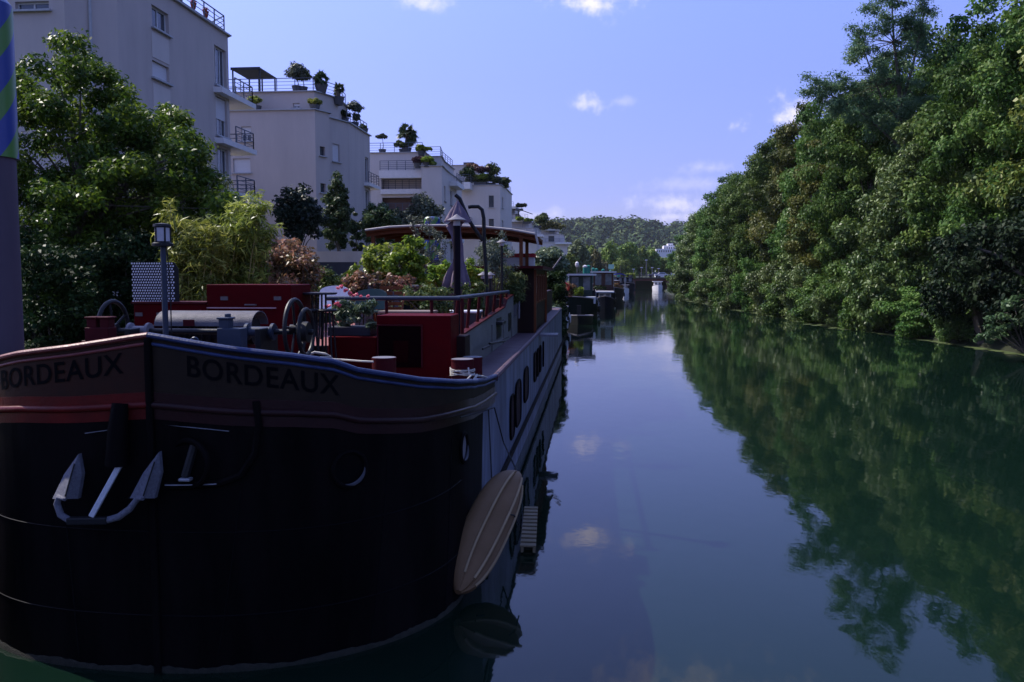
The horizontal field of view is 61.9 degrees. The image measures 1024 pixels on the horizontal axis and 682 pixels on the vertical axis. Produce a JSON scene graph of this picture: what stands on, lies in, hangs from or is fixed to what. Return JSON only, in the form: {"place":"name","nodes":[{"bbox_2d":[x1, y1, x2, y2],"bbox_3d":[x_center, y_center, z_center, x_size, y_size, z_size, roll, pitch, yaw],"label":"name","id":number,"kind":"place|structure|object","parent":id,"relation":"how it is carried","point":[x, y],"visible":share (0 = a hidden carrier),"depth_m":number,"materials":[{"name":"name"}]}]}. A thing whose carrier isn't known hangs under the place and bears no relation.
{"place":"outdoors","nodes":[
{"label":"outdoors","id":0,"kind":"place"},
{"bbox_2d":[24,281,568,345],"bbox_3d":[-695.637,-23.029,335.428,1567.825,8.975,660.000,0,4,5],"label":"bank","id":1,"kind":"structure","parent":0,"point":[61,336],"depth_m":19.21,"materials":[{"name":"green plant"}]},
{"bbox_2d":[20,226,113,349],"bbox_3d":[-8.825,-0.705,16.623,1.871,3.053,3.784,-3,5,-32],"label":"shrub","id":2,"kind":"object","parent":1,"relation":"on","point":[77,272],"visible":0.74,"depth_m":15.80,"materials":[{"name":"green plant"}]},
{"bbox_2d":[79,228,169,335],"bbox_3d":[-7.698,-0.845,17.231,2.115,2.888,3.396,-2,5,-29],"label":"shrub","id":3,"kind":"object","parent":1,"relation":"on","point":[136,247],"visible":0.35,"depth_m":16.82,"materials":[{"name":"green plant"}]},
{"bbox_2d":[15,27,241,335],"bbox_3d":[-10.173,-3.575,20.783,6.378,7.438,11.592,-2,5,-29],"label":"tree","id":4,"kind":"object","parent":1,"relation":"on","point":[83,195],"visible":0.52,"depth_m":19.09,"materials":[{"name":"green plant"}]},
{"bbox_2d":[7,0,257,296],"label":"apartment building","id":5,"kind":"structure","parent":1,"relation":"on","point":[173,52],"depth_m":39.53,"materials":[{"name":"paint"}]},
{"bbox_2d":[13,2,51,12],"bbox_3d":[-19.313,-13.457,34.371,1.691,0.424,0.380,0,4,5],"label":"window","id":6,"kind":"structure","parent":5,"relation":"in","point":[37,6],"depth_m":34.48,"materials":[{"name":"paint"}]},
{"bbox_2d":[151,7,173,38],"bbox_3d":[-16.326,-14.823,39.561,0.380,1.081,1.813,0,4,5],"label":"window","id":7,"kind":"structure","parent":5,"relation":"in","point":[158,18],"depth_m":39.73,"materials":[{"name":"paint"}]},
{"bbox_2d":[151,61,173,86],"bbox_3d":[-16.335,-12.441,39.643,0.380,0.861,1.832,0,4,5],"label":"window","id":8,"kind":"structure","parent":5,"relation":"in","point":[159,73],"depth_m":39.66,"materials":[{"name":"paint"}]},
{"bbox_2d":[214,46,230,90],"bbox_3d":[-15.729,-14.699,45.972,0.380,2.140,1.700,0,4,5],"label":"window","id":9,"kind":"structure","parent":5,"relation":"in","point":[218,54],"depth_m":46.17,"materials":[{"name":"paint"}]},
{"bbox_2d":[215,97,231,140],"bbox_3d":[-15.729,-12.057,46.170,0.380,2.140,1.700,0,4,5],"label":"window","id":10,"kind":"structure","parent":5,"relation":"in","point":[220,104],"depth_m":46.33,"materials":[{"name":"paint"}]},
{"bbox_2d":[134,131,244,280],"bbox_3d":[-8.925,-3.393,23.563,2.909,6.287,6.650,-2,5,-21],"label":"tree","id":11,"kind":"object","parent":1,"relation":"on","point":[223,182],"visible":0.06,"depth_m":22.67,"materials":[{"name":"green plant"}]},
{"bbox_2d":[150,197,234,300],"bbox_3d":[-5.844,-1.019,15.793,1.883,3.297,1.692,0,4,5],"label":"bamboo","id":12,"kind":"object","parent":1,"relation":"on","point":[196,258],"visible":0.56,"depth_m":15.45,"materials":[{"name":"plant"}]},
{"bbox_2d":[257,236,327,325],"bbox_3d":[-4.928,-0.930,18.426,1.838,2.746,4.397,-1,4,-10],"label":"shrub","id":13,"kind":"object","parent":1,"relation":"on","point":[295,258],"visible":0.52,"depth_m":17.54,"materials":[{"name":"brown plant"}]},
{"bbox_2d":[271,182,330,245],"bbox_3d":[-12.296,-5.667,49.561,3.338,7.116,3.088,0,4,5],"label":"tree","id":14,"kind":"object","parent":1,"relation":"on","point":[296,212],"visible":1,"depth_m":48.75,"materials":[{"name":"green plant"}]},
{"bbox_2d":[250,262,356,283],"bbox_3d":[-14.254,-3.554,51.530,10.000,2.400,0.200,0,4,5],"label":"hedge fence","id":15,"kind":"object","parent":1,"relation":"on","point":[339,268],"visible":0.14,"depth_m":51.01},
{"bbox_2d":[229,77,380,272],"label":"apartment building","id":16,"kind":"structure","parent":1,"relation":"on","point":[297,139],"depth_m":65.50,"materials":[{"name":"paint"}]},
{"bbox_2d":[230,67,275,91],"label":"pergola","id":17,"kind":"object","parent":16,"relation":"on","point":[251,73],"visible":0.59,"depth_m":68.53,"materials":[{"name":"paint"}]},
{"bbox_2d":[283,61,307,90],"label":"potted tree","id":18,"kind":"object","parent":16,"relation":"on","point":[295,68],"visible":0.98,"depth_m":66.79,"materials":[{"name":"green plant"}]},
{"bbox_2d":[269,251,363,271],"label":"garden wall","id":19,"kind":"structure","parent":1,"relation":"on","point":[340,256],"depth_m":56.95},
{"bbox_2d":[319,170,354,250],"bbox_3d":[-11.764,-7.060,57.300,2.516,8.752,2.419,0,4,5],"label":"tree","id":20,"kind":"object","parent":1,"relation":"on","point":[338,210],"visible":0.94,"depth_m":56.79,"materials":[{"name":"green plant"}]},
{"bbox_2d":[348,212,365,250],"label":"tree","id":21,"kind":"object","parent":1,"relation":"on","point":[356,236],"visible":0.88,"depth_m":58.08,"materials":[{"name":"green plant"}]},
{"bbox_2d":[358,201,401,253],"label":"tree","id":22,"kind":"object","parent":1,"relation":"on","point":[381,215],"visible":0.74,"depth_m":61.91,"materials":[{"name":"green plant"}]},
{"bbox_2d":[370,142,463,265],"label":"apartment building","id":23,"kind":"structure","parent":1,"relation":"on","point":[402,179],"depth_m":90.47,"materials":[{"name":"paint"}]},
{"bbox_2d":[395,122,420,151],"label":"potted tree","id":24,"kind":"object","parent":23,"relation":"on","point":[410,135],"visible":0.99,"depth_m":90.78,"materials":[{"name":"green plant"}]},
{"bbox_2d":[398,191,444,249],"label":"tree","id":25,"kind":"object","parent":1,"relation":"on","point":[427,206],"visible":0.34,"depth_m":72.15,"materials":[{"name":"green plant"}]},
{"bbox_2d":[451,165,512,265],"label":"apartment building","id":26,"kind":"structure","parent":1,"relation":"on","point":[494,202],"depth_m":117.97,"materials":[{"name":"paint"}]},
{"bbox_2d":[512,202,543,252],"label":"apartment building","id":27,"kind":"structure","parent":1,"relation":"on","point":[520,225],"depth_m":166.67,"materials":[{"name":"paint"}]},
{"bbox_2d":[533,226,570,280],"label":"apartment building","id":28,"kind":"structure","parent":1,"relation":"on","point":[556,238],"depth_m":232.40,"materials":[{"name":"paint"}]},
{"bbox_2d":[567,239,591,273],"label":"tree","id":29,"kind":"object","parent":1,"relation":"on","point":[578,249],"visible":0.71,"depth_m":204.64,"materials":[{"name":"green plant"}]},
{"bbox_2d":[0,289,1023,681],"bbox_3d":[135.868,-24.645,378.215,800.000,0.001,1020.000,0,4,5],"label":"water","id":30,"kind":"structure","parent":0,"point":[714,493],"depth_m":12.93,"materials":[{"name":"green liquid"}]},
{"bbox_2d":[0,0,24,354],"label":"mooring pile","id":31,"kind":"object","parent":30,"relation":"in","point":[11,323],"visible":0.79,"depth_m":10.17,"materials":[{"name":"blue metal"}]},
{"bbox_2d":[0,223,563,673],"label":"barge","id":32,"kind":"object","parent":30,"relation":"on","point":[304,507],"visible":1,"depth_m":8.12,"materials":[{"name":"paint"}]},
{"bbox_2d":[52,451,163,524],"bbox_3d":[-3.722,1.346,7.802,1.042,0.678,0.169,0,4,5],"label":"anchor","id":33,"kind":"object","parent":32,"relation":"hanging from","point":[70,486],"visible":0.94,"depth_m":7.78,"materials":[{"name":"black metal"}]},
{"bbox_2d":[201,189,282,283],"bbox_3d":[-5.280,-1.156,16.398,1.875,3.479,1.478,0,4,5],"label":"bamboo","id":34,"kind":"object","parent":32,"relation":"on","point":[249,236],"visible":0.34,"depth_m":16.09,"materials":[{"name":"plant"}]},
{"bbox_2d":[303,292,336,355],"bbox_3d":[-2.689,0.001,11.935,0.500,1.358,0.500,0,4,5],"label":"bar table","id":35,"kind":"object","parent":32,"relation":"on","point":[320,293],"visible":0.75,"depth_m":11.86,"materials":[{"name":"black metal"}]},
{"bbox_2d":[316,309,336,357],"bbox_3d":[-2.531,0.128,11.678,0.300,1.139,0.300,0,4,5],"label":"bar stool","id":36,"kind":"object","parent":32,"relation":"on","point":[326,310],"visible":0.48,"depth_m":11.58,"materials":[{"name":"black metal"}]},
{"bbox_2d":[312,266,342,322],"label":"shrub","id":37,"kind":"object","parent":32,"relation":"on","point":[329,280],"visible":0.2,"depth_m":20.65,"materials":[{"name":"green plant"}]},
{"bbox_2d":[319,286,348,338],"bbox_3d":[-3.083,-0.493,14.594,0.520,0.903,0.500,0,4,5],"label":"garden chair","id":38,"kind":"object","parent":32,"relation":"on","point":[340,292],"visible":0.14,"depth_m":14.77,"materials":[{"name":"white plastic"}]},
{"bbox_2d":[324,285,378,335],"bbox_3d":[-2.306,-0.462,12.528,0.820,0.752,0.522,0,4,5],"label":"planter","id":39,"kind":"object","parent":32,"relation":"on","point":[348,313],"visible":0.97,"depth_m":12.38,"materials":[{"name":"green plant"}]},
{"bbox_2d":[340,270,394,295],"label":"potted shrub","id":40,"kind":"object","parent":32,"relation":"on","point":[361,278],"visible":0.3,"depth_m":17.27,"materials":[{"name":"pink plant"}]},
{"bbox_2d":[355,289,386,324],"bbox_3d":[-2.404,-0.449,14.332,0.540,0.854,0.500,0,4,5],"label":"garden chair","id":41,"kind":"object","parent":32,"relation":"on","point":[375,292],"visible":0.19,"depth_m":14.50,"materials":[{"name":"green fabric"}]},
{"bbox_2d":[346,242,407,281],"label":"potted shrub","id":42,"kind":"object","parent":32,"relation":"on","point":[370,261],"visible":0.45,"depth_m":18.60,"materials":[{"name":"green plant"}]},
{"bbox_2d":[374,286,404,320],"bbox_3d":[-2.126,-0.486,14.637,0.470,0.901,0.602,0,4,5],"label":"folding chair","id":43,"kind":"object","parent":32,"relation":"on","point":[395,293],"visible":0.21,"depth_m":14.81,"materials":[{"name":"brown wood"}]},
{"bbox_2d":[367,272,423,309],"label":"potted shrub","id":44,"kind":"object","parent":32,"relation":"on","point":[403,281],"visible":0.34,"depth_m":16.99,"materials":[{"name":"pink plant"}]},
{"bbox_2d":[382,235,430,286],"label":"potted shrub","id":45,"kind":"object","parent":32,"relation":"on","point":[412,257],"visible":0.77,"depth_m":18.24,"materials":[{"name":"green plant"}]},
{"bbox_2d":[391,283,453,312],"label":"potted shrub","id":46,"kind":"object","parent":32,"relation":"on","point":[432,290],"visible":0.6,"depth_m":15.75,"materials":[{"name":"green plant"}]},
{"bbox_2d":[407,214,449,272],"bbox_3d":[-2.089,-1.872,21.511,1.196,2.617,1.255,0,4,5],"label":"potted tree","id":47,"kind":"object","parent":32,"relation":"on","point":[426,252],"visible":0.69,"depth_m":21.29,"materials":[{"name":"green plant"}]},
{"bbox_2d":[425,259,453,312],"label":"potted shrub","id":48,"kind":"object","parent":32,"relation":"on","point":[436,274],"visible":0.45,"depth_m":20.80,"materials":[{"name":"green plant"}]},
{"bbox_2d":[447,214,465,333],"bbox_3d":[-0.884,-1.004,13.705,0.310,2.051,0.310,0,4,5],"label":"lamp post","id":49,"kind":"object","parent":32,"relation":"on","point":[456,219],"visible":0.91,"depth_m":13.64,"materials":[{"name":"black metal"}]},
{"bbox_2d":[447,280,487,309],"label":"potted shrub","id":50,"kind":"object","parent":32,"relation":"on","point":[465,287],"visible":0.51,"depth_m":18.05,"materials":[{"name":"green plant"}]},
{"bbox_2d":[442,194,505,324],"bbox_3d":[-0.845,-1.807,18.898,1.338,2.878,0.961,0,4,5],"label":"parasol","id":51,"kind":"object","parent":32,"relation":"on","point":[459,208],"visible":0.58,"depth_m":18.67,"materials":[{"name":"fabric"}]},
{"bbox_2d":[464,257,490,309],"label":"potted shrub","id":52,"kind":"object","parent":32,"relation":"on","point":[473,273],"visible":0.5,"depth_m":20.82,"materials":[{"name":"green plant"}]},
{"bbox_2d":[453,470,522,593],"bbox_3d":[-0.286,2.285,10.424,0.484,1.111,1.885,2,5,21],"label":"leeboard","id":53,"kind":"object","parent":32,"relation":"hanging from","point":[490,520],"visible":0.93,"depth_m":10.19,"materials":[{"name":"wood"}]},
{"bbox_2d":[466,230,519,313],"bbox_3d":[-0.509,-1.741,22.075,1.355,2.271,0.924,2,5,28],"label":"potted tree","id":54,"kind":"object","parent":32,"relation":"on","point":[492,256],"visible":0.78,"depth_m":21.95,"materials":[{"name":"green plant"}]},
{"bbox_2d":[515,378,521,427],"bbox_3d":[0.103,1.243,17.184,0.092,0.926,1.238,0,4,5],"label":"side window","id":55,"kind":"structure","parent":32,"relation":"in","point":[518,387],"depth_m":17.22,"materials":[{"name":"black glass"}]},
{"bbox_2d":[520,506,537,552],"bbox_3d":[0.258,2.715,12.434,0.215,0.096,2.010,0,4,3],"label":"ladder","id":56,"kind":"object","parent":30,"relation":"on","point":[529,530],"visible":1,"depth_m":12.21,"materials":[{"name":"grey metal"}]},
{"bbox_2d":[511,246,570,328],"bbox_3d":[1.124,-3.085,56.460,5.306,5.927,19.266,0,4,5],"label":"houseboat","id":57,"kind":"object","parent":30,"relation":"on","point":[569,318],"visible":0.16,"depth_m":58.48,"materials":[{"name":"grey paint"}]},
{"bbox_2d":[535,245,569,280],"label":"shrub","id":58,"kind":"object","parent":57,"relation":"on","point":[545,256],"visible":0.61,"depth_m":49.04,"materials":[{"name":"green plant"}]},
{"bbox_2d":[547,269,569,336],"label":"shrub","id":59,"kind":"object","parent":57,"relation":"on","point":[556,284],"visible":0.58,"depth_m":47.13,"materials":[{"name":"green plant"}]},
{"bbox_2d":[568,305,592,324],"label":"tender","id":60,"kind":"object","parent":30,"relation":"on","point":[579,319],"visible":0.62,"depth_m":66.57,"materials":[{"name":"black metal"}]},
{"bbox_2d":[565,274,599,317],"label":"houseboat","id":61,"kind":"object","parent":30,"relation":"on","point":[587,301],"visible":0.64,"depth_m":77.46,"materials":[{"name":"grey paint"}]},
{"bbox_2d":[590,265,616,303],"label":"houseboat","id":62,"kind":"object","parent":30,"relation":"on","point":[604,278],"visible":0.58,"depth_m":105.60,"materials":[{"name":"grey paint"}]},
{"bbox_2d":[596,291,614,308],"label":"tender","id":63,"kind":"object","parent":30,"relation":"on","point":[605,299],"visible":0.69,"depth_m":98.28,"materials":[{"name":"grey paint"}]},
{"bbox_2d":[680,299,1023,355],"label":"floating weed","id":64,"kind":"object","parent":30,"relation":"on","point":[978,348],"visible":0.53,"depth_m":51.46,"materials":[{"name":"green plant"}]},
{"bbox_2d":[493,265,530,315],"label":"potted tree","id":65,"kind":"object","parent":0,"point":[516,286],"depth_m":22.77,"materials":[{"name":"green plant"}]},
{"bbox_2d":[183,0,1022,225],"label":"sky","id":66,"kind":"structure","parent":0,"point":[606,108],"materials":[{"name":"blue"}]},
{"bbox_2d":[635,281,664,288],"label":"bank","id":67,"kind":"structure","parent":0,"point":[644,284],"depth_m":264.75,"materials":[{"name":"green plant"}]},
{"bbox_2d":[600,239,619,263],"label":"tree","id":68,"kind":"object","parent":67,"relation":"on","point":[609,255],"visible":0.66,"depth_m":288.21,"materials":[{"name":"green plant"}]},
{"bbox_2d":[618,241,639,276],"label":"tree","id":69,"kind":"object","parent":67,"relation":"on","point":[628,254],"visible":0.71,"depth_m":296.59,"materials":[{"name":"green plant"}]},
{"bbox_2d":[664,289,1023,353],"bbox_3d":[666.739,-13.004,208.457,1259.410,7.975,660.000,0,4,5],"label":"bank","id":70,"kind":"structure","parent":0,"point":[998,345],"depth_m":45.18,"materials":[{"name":"brown soil"}]},
{"bbox_2d":[666,259,700,300],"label":"shrub","id":71,"kind":"object","parent":70,"relation":"on","point":[683,278],"visible":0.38,"depth_m":134.62,"materials":[{"name":"green plant"}]},
{"bbox_2d":[672,212,699,270],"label":"tree","id":72,"kind":"object","parent":70,"relation":"on","point":[685,251],"visible":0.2,"depth_m":141.90,"materials":[{"name":"green plant"}]},
{"bbox_2d":[692,264,723,304],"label":"shrub","id":73,"kind":"object","parent":70,"relation":"on","point":[704,290],"visible":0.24,"depth_m":113.88,"materials":[{"name":"green plant"}]},
{"bbox_2d":[689,176,727,277],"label":"tree","id":74,"kind":"object","parent":70,"relation":"on","point":[701,258],"visible":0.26,"depth_m":128.77,"materials":[{"name":"green plant"}]},
{"bbox_2d":[698,266,732,306],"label":"shrub","id":75,"kind":"object","parent":70,"relation":"on","point":[715,296],"visible":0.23,"depth_m":104.66,"materials":[{"name":"green plant"}]},
{"bbox_2d":[701,171,745,273],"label":"tree","id":76,"kind":"object","parent":70,"relation":"on","point":[713,208],"visible":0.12,"depth_m":116.47,"materials":[{"name":"green plant"}]},
{"bbox_2d":[714,263,743,309],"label":"shrub","id":77,"kind":"object","parent":70,"relation":"on","point":[725,281],"visible":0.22,"depth_m":97.04,"materials":[{"name":"green plant"}]},
{"bbox_2d":[705,153,759,266],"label":"tree","id":78,"kind":"object","parent":70,"relation":"on","point":[739,216],"visible":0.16,"depth_m":106.02,"materials":[{"name":"green plant"}]},
{"bbox_2d":[729,257,768,311],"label":"shrub","id":79,"kind":"object","parent":70,"relation":"on","point":[744,299],"visible":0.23,"depth_m":90.06,"materials":[{"name":"green plant"}]},
{"bbox_2d":[723,135,783,272],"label":"tree","id":80,"kind":"object","parent":70,"relation":"on","point":[760,174],"visible":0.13,"depth_m":95.29,"materials":[{"name":"green plant"}]},
{"bbox_2d":[741,260,781,315],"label":"shrub","id":81,"kind":"object","parent":70,"relation":"on","point":[764,276],"visible":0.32,"depth_m":84.24,"materials":[{"name":"green plant"}]},
{"bbox_2d":[758,270,790,316],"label":"shrub","id":82,"kind":"object","parent":70,"relation":"on","point":[774,306],"visible":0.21,"depth_m":78.60,"materials":[{"name":"green plant"}]},
{"bbox_2d":[744,99,819,269],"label":"tree","id":83,"kind":"object","parent":70,"relation":"on","point":[762,228],"visible":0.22,"depth_m":87.88,"materials":[{"name":"green plant"}]},
{"bbox_2d":[768,258,824,320],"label":"shrub","id":84,"kind":"object","parent":70,"relation":"on","point":[799,273],"visible":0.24,"depth_m":73.30,"materials":[{"name":"green plant"}]},
{"bbox_2d":[763,86,852,259],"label":"tree","id":85,"kind":"object","parent":70,"relation":"on","point":[788,183],"visible":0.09,"depth_m":79.65,"materials":[{"name":"green plant"}]},
{"bbox_2d":[786,273,842,322],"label":"shrub","id":86,"kind":"object","parent":70,"relation":"on","point":[802,296],"visible":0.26,"depth_m":68.75,"materials":[{"name":"green plant"}]},
{"bbox_2d":[776,160,855,271],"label":"tree","id":87,"kind":"object","parent":70,"relation":"on","point":[786,264],"visible":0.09,"depth_m":77.37,"materials":[{"name":"green plant"}]},
{"bbox_2d":[781,138,853,303],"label":"tree","id":88,"kind":"object","parent":70,"relation":"on","point":[796,204],"visible":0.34,"depth_m":74.31,"materials":[{"name":"green plant"}]},
{"bbox_2d":[801,276,845,326],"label":"shrub","id":89,"kind":"object","parent":70,"relation":"on","point":[826,310],"visible":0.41,"depth_m":64.24,"materials":[{"name":"green plant"}]},
{"bbox_2d":[815,264,868,328],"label":"shrub","id":90,"kind":"object","parent":70,"relation":"on","point":[829,291],"visible":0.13,"depth_m":60.53,"materials":[{"name":"green plant"}]},
{"bbox_2d":[796,73,917,278],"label":"tree","id":91,"kind":"object","parent":70,"relation":"on","point":[859,161],"visible":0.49,"depth_m":68.40,"materials":[{"name":"green plant"}]},
{"bbox_2d":[794,0,942,155],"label":"tree","id":92,"kind":"object","parent":70,"relation":"on","point":[837,105],"visible":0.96,"depth_m":62.12,"materials":[{"name":"green plant"}]},
{"bbox_2d":[828,117,939,270],"bbox_3d":[27.631,-8.301,58.553,8.994,14.097,8.784,-2,5,-29],"label":"tree","id":93,"kind":"object","parent":70,"relation":"on","point":[887,213],"visible":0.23,"depth_m":57.28,"materials":[{"name":"green plant"}]},
{"bbox_2d":[835,233,952,332],"bbox_3d":[25.169,-3.627,56.245,6.760,7.020,7.237,1,4,9],"label":"shrub","id":94,"kind":"object","parent":70,"relation":"on","point":[886,280],"visible":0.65,"depth_m":55.40,"materials":[{"name":"green plant"}]},
{"bbox_2d":[871,286,936,337],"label":"shrub","id":95,"kind":"object","parent":70,"relation":"on","point":[915,324],"visible":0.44,"depth_m":51.52,"materials":[{"name":"green plant"}]},
{"bbox_2d":[845,19,979,196],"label":"tree","id":96,"kind":"object","parent":70,"relation":"on","point":[951,45],"visible":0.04,"depth_m":70.12,"materials":[{"name":"green plant"}]},
{"bbox_2d":[897,19,1019,289],"bbox_3d":[29.640,-10.463,53.798,9.250,19.165,11.239,2,5,28],"label":"tree","id":97,"kind":"object","parent":70,"relation":"on","point":[935,122],"visible":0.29,"depth_m":52.53,"materials":[{"name":"green plant"}]},
{"bbox_2d":[921,285,996,341],"bbox_3d":[25.205,-1.552,47.350,4.506,3.757,4.825,2,5,22],"label":"shrub","id":98,"kind":"object","parent":70,"relation":"on","point":[957,327],"visible":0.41,"depth_m":46.52,"materials":[{"name":"green plant"}]},
{"bbox_2d":[915,216,1018,344],"bbox_3d":[25.043,-2.985,45.027,6.279,7.157,6.947,-1,4,-16],"label":"shrub","id":99,"kind":"object","parent":70,"relation":"on","point":[954,297],"visible":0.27,"depth_m":45.17,"materials":[{"name":"green plant"}]},
{"bbox_2d":[923,0,1020,109],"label":"tree","id":100,"kind":"object","parent":70,"relation":"on","point":[979,9],"visible":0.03,"depth_m":61.42,"materials":[{"name":"green plant"}]},
{"bbox_2d":[926,26,1023,277],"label":"tree","id":101,"kind":"object","parent":70,"relation":"on","point":[1001,88],"visible":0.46,"depth_m":47.06,"materials":[{"name":"green plant"}]},
{"bbox_2d":[937,191,1023,347],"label":"shrub","id":102,"kind":"object","parent":70,"relation":"on","point":[990,283],"visible":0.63,"depth_m":41.43,"materials":[{"name":"green plant"}]},
{"bbox_2d":[952,0,1023,105],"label":"tree","id":103,"kind":"object","parent":70,"relation":"on","point":[1015,22],"visible":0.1,"depth_m":53.64,"materials":[{"name":"green plant"}]},
{"bbox_2d":[955,46,1023,221],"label":"tree","id":104,"kind":"object","parent":70,"relation":"on","point":[1015,183],"visible":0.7,"depth_m":45.31,"materials":[{"name":"green plant"}]},
{"bbox_2d":[973,294,1023,352],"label":"shrub","id":105,"kind":"object","parent":70,"relation":"on","point":[988,335],"visible":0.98,"depth_m":38.10,"materials":[{"name":"green plant"}]},
{"bbox_2d":[990,217,1023,334],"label":"shrub","id":106,"kind":"object","parent":70,"relation":"on","point":[1011,244],"visible":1,"depth_m":36.97,"materials":[{"name":"green plant"}]},
{"bbox_3d":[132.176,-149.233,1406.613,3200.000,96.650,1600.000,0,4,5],"label":"hills","id":107,"kind":"structure","parent":0,"visible":0},
{"bbox_2d":[533,214,687,276],"bbox_3d":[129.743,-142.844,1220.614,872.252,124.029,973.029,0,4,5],"label":"hill forest","id":108,"kind":"object","parent":107,"relation":"on","point":[596,231],"visible":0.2,"depth_m":1184.13,"materials":[{"name":"green plant"}]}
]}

